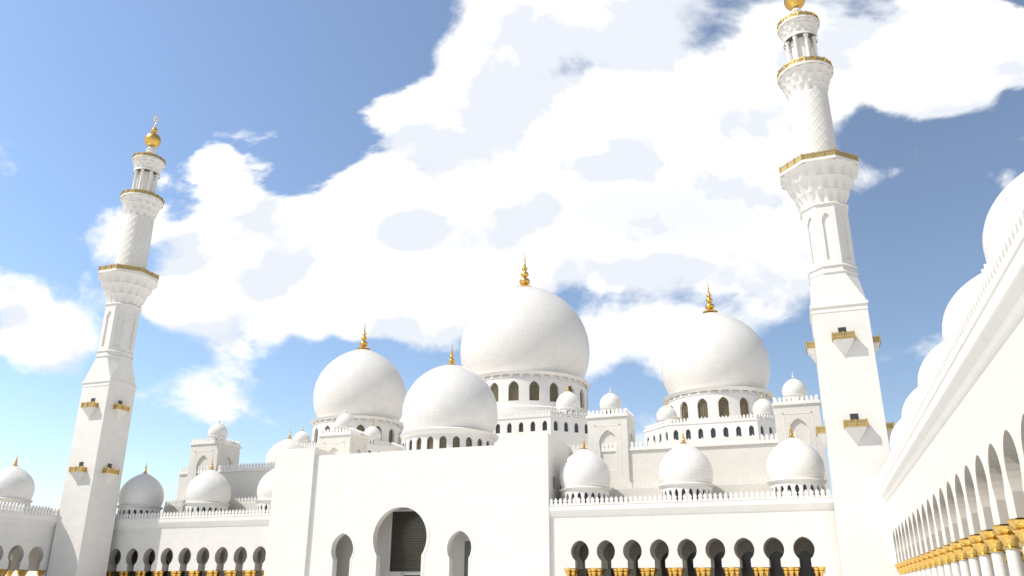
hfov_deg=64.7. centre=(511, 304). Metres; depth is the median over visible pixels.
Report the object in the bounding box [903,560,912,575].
column
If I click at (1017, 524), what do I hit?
column
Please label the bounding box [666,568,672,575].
column
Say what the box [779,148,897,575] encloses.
minaret
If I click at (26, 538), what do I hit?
arcade
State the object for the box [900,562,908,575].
column
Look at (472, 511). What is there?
portal
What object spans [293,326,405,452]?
dome
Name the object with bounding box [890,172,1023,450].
arcade domes
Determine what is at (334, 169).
sky
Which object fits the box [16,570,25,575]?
column
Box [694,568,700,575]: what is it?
column
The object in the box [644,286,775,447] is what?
dome
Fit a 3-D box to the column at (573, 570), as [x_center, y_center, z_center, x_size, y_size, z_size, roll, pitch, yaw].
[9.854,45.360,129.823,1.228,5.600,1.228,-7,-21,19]
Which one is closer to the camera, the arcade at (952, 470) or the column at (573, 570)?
the arcade at (952, 470)
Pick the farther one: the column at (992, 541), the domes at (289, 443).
the domes at (289, 443)
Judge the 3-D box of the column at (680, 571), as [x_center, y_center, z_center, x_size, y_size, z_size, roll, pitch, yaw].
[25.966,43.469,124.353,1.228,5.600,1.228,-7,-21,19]
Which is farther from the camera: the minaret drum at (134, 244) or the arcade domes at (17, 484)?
the minaret drum at (134, 244)
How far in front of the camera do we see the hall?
145.13 m
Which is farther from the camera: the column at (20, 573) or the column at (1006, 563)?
the column at (20, 573)
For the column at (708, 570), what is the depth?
123.36 m
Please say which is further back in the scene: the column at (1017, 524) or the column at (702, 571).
the column at (702, 571)
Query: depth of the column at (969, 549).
56.47 m
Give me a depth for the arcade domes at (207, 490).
162.44 m
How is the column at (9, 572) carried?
on the ground
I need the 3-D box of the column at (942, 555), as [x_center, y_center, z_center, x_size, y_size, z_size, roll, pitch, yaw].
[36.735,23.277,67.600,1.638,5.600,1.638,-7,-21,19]
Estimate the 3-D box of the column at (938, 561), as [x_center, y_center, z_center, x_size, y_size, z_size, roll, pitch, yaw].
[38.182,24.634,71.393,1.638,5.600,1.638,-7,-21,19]
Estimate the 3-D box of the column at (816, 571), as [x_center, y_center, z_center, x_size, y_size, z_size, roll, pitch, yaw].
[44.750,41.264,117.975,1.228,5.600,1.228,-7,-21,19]
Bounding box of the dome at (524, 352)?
[460,255,589,448]
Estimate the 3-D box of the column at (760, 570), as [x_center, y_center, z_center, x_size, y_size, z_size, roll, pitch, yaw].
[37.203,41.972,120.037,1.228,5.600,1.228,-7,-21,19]
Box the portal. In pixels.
[264,433,575,575]
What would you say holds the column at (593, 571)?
on the ground
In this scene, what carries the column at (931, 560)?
on the ground
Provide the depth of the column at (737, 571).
122.02 m
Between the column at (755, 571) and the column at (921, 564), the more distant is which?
the column at (755, 571)
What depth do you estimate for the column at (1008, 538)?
45.08 m
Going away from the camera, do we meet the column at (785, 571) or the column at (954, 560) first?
the column at (954, 560)
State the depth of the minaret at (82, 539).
162.95 m
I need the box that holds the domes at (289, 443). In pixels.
[265,428,303,466]
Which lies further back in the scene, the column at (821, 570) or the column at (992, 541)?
the column at (821, 570)
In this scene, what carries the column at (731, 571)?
on the ground
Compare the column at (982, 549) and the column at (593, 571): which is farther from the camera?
the column at (593, 571)
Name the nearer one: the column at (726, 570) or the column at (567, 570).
the column at (726, 570)
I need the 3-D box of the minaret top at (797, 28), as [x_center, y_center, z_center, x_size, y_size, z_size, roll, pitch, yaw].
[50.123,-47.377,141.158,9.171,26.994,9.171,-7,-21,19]
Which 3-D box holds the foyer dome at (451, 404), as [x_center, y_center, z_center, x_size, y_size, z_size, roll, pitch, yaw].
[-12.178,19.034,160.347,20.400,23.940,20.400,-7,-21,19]
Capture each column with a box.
[6,570,13,575]
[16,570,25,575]
[36,570,45,575]
[251,570,256,575]
[564,568,570,575]
[571,568,576,575]
[590,568,596,575]
[596,568,602,575]
[616,568,623,575]
[623,568,628,575]
[639,568,644,575]
[643,568,650,575]
[650,568,655,575]
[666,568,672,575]
[670,568,677,575]
[677,568,683,575]
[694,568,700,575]
[698,567,705,575]
[706,567,711,575]
[723,567,728,575]
[727,567,734,575]
[734,567,740,575]
[752,567,758,575]
[757,567,764,575]
[764,567,769,575]
[782,567,788,575]
[786,567,794,575]
[794,567,799,575]
[812,567,818,575]
[817,567,825,575]
[894,564,902,575]
[897,563,905,575]
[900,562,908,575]
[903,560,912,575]
[906,559,916,575]
[910,558,921,575]
[914,556,926,575]
[918,554,931,575]
[923,552,938,575]
[929,550,944,575]
[935,547,952,575]
[941,545,960,575]
[949,542,970,575]
[957,538,981,575]
[967,534,993,575]
[978,530,1007,575]
[991,524,1023,575]
[1004,549,1009,575]
[1006,518,1023,553]
[1020,548,1023,569]
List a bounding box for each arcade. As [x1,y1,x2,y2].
[0,501,117,575]
[107,508,269,575]
[549,489,842,575]
[879,188,1023,575]
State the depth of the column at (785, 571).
119.76 m
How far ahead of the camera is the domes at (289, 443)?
196.75 m
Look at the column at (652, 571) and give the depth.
126.11 m
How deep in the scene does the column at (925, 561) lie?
79.33 m
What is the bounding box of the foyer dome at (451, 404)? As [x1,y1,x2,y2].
[400,346,498,449]
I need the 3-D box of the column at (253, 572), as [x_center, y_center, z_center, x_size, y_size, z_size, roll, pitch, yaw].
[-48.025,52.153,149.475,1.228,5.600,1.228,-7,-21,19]
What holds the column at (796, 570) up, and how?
on the ground
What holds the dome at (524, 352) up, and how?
on the hall
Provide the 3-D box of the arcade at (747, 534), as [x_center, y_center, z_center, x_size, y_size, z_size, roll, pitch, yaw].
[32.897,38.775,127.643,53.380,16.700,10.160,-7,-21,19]
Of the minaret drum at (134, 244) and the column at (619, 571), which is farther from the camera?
the minaret drum at (134, 244)
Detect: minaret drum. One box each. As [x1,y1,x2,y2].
[115,214,153,268]
[789,88,836,157]
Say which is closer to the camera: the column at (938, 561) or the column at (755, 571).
the column at (938, 561)
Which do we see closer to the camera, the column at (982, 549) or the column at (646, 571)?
the column at (982, 549)
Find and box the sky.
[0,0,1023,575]
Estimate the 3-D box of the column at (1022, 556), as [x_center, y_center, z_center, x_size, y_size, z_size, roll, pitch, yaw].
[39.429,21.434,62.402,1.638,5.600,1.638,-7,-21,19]
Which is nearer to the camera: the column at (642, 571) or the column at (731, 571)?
the column at (731, 571)
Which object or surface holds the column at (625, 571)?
on the ground
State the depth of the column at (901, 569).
102.20 m
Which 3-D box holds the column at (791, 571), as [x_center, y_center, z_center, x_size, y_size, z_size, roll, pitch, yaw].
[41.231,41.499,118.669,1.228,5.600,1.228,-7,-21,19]
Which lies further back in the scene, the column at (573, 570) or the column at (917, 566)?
the column at (573, 570)
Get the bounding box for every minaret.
[46,263,158,575]
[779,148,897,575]
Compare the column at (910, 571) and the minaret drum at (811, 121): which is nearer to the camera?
the column at (910, 571)
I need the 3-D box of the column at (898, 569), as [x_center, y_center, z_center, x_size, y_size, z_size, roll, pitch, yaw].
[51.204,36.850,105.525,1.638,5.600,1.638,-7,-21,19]
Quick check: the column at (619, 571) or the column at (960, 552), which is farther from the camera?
the column at (619, 571)
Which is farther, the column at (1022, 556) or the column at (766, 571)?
the column at (766, 571)
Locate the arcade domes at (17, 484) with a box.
[0,454,34,510]
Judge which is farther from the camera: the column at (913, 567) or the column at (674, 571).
the column at (674, 571)
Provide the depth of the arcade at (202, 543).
156.98 m
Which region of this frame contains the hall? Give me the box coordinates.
[163,373,829,515]
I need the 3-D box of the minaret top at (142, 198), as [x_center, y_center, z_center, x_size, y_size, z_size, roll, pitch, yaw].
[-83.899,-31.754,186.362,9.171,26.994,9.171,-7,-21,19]
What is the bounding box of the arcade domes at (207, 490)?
[116,461,273,517]
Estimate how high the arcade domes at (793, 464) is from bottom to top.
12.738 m
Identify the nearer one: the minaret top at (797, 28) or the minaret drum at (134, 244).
the minaret top at (797, 28)
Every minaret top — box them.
[120,116,165,220]
[776,0,833,101]
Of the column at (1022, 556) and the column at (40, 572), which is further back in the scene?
the column at (40, 572)
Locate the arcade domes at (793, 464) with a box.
[559,425,826,504]
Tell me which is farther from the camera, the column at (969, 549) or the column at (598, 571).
the column at (598, 571)
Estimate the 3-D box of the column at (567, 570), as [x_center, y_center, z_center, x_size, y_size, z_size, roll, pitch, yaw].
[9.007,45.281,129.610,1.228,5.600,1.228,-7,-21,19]
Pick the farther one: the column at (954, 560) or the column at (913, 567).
the column at (913, 567)

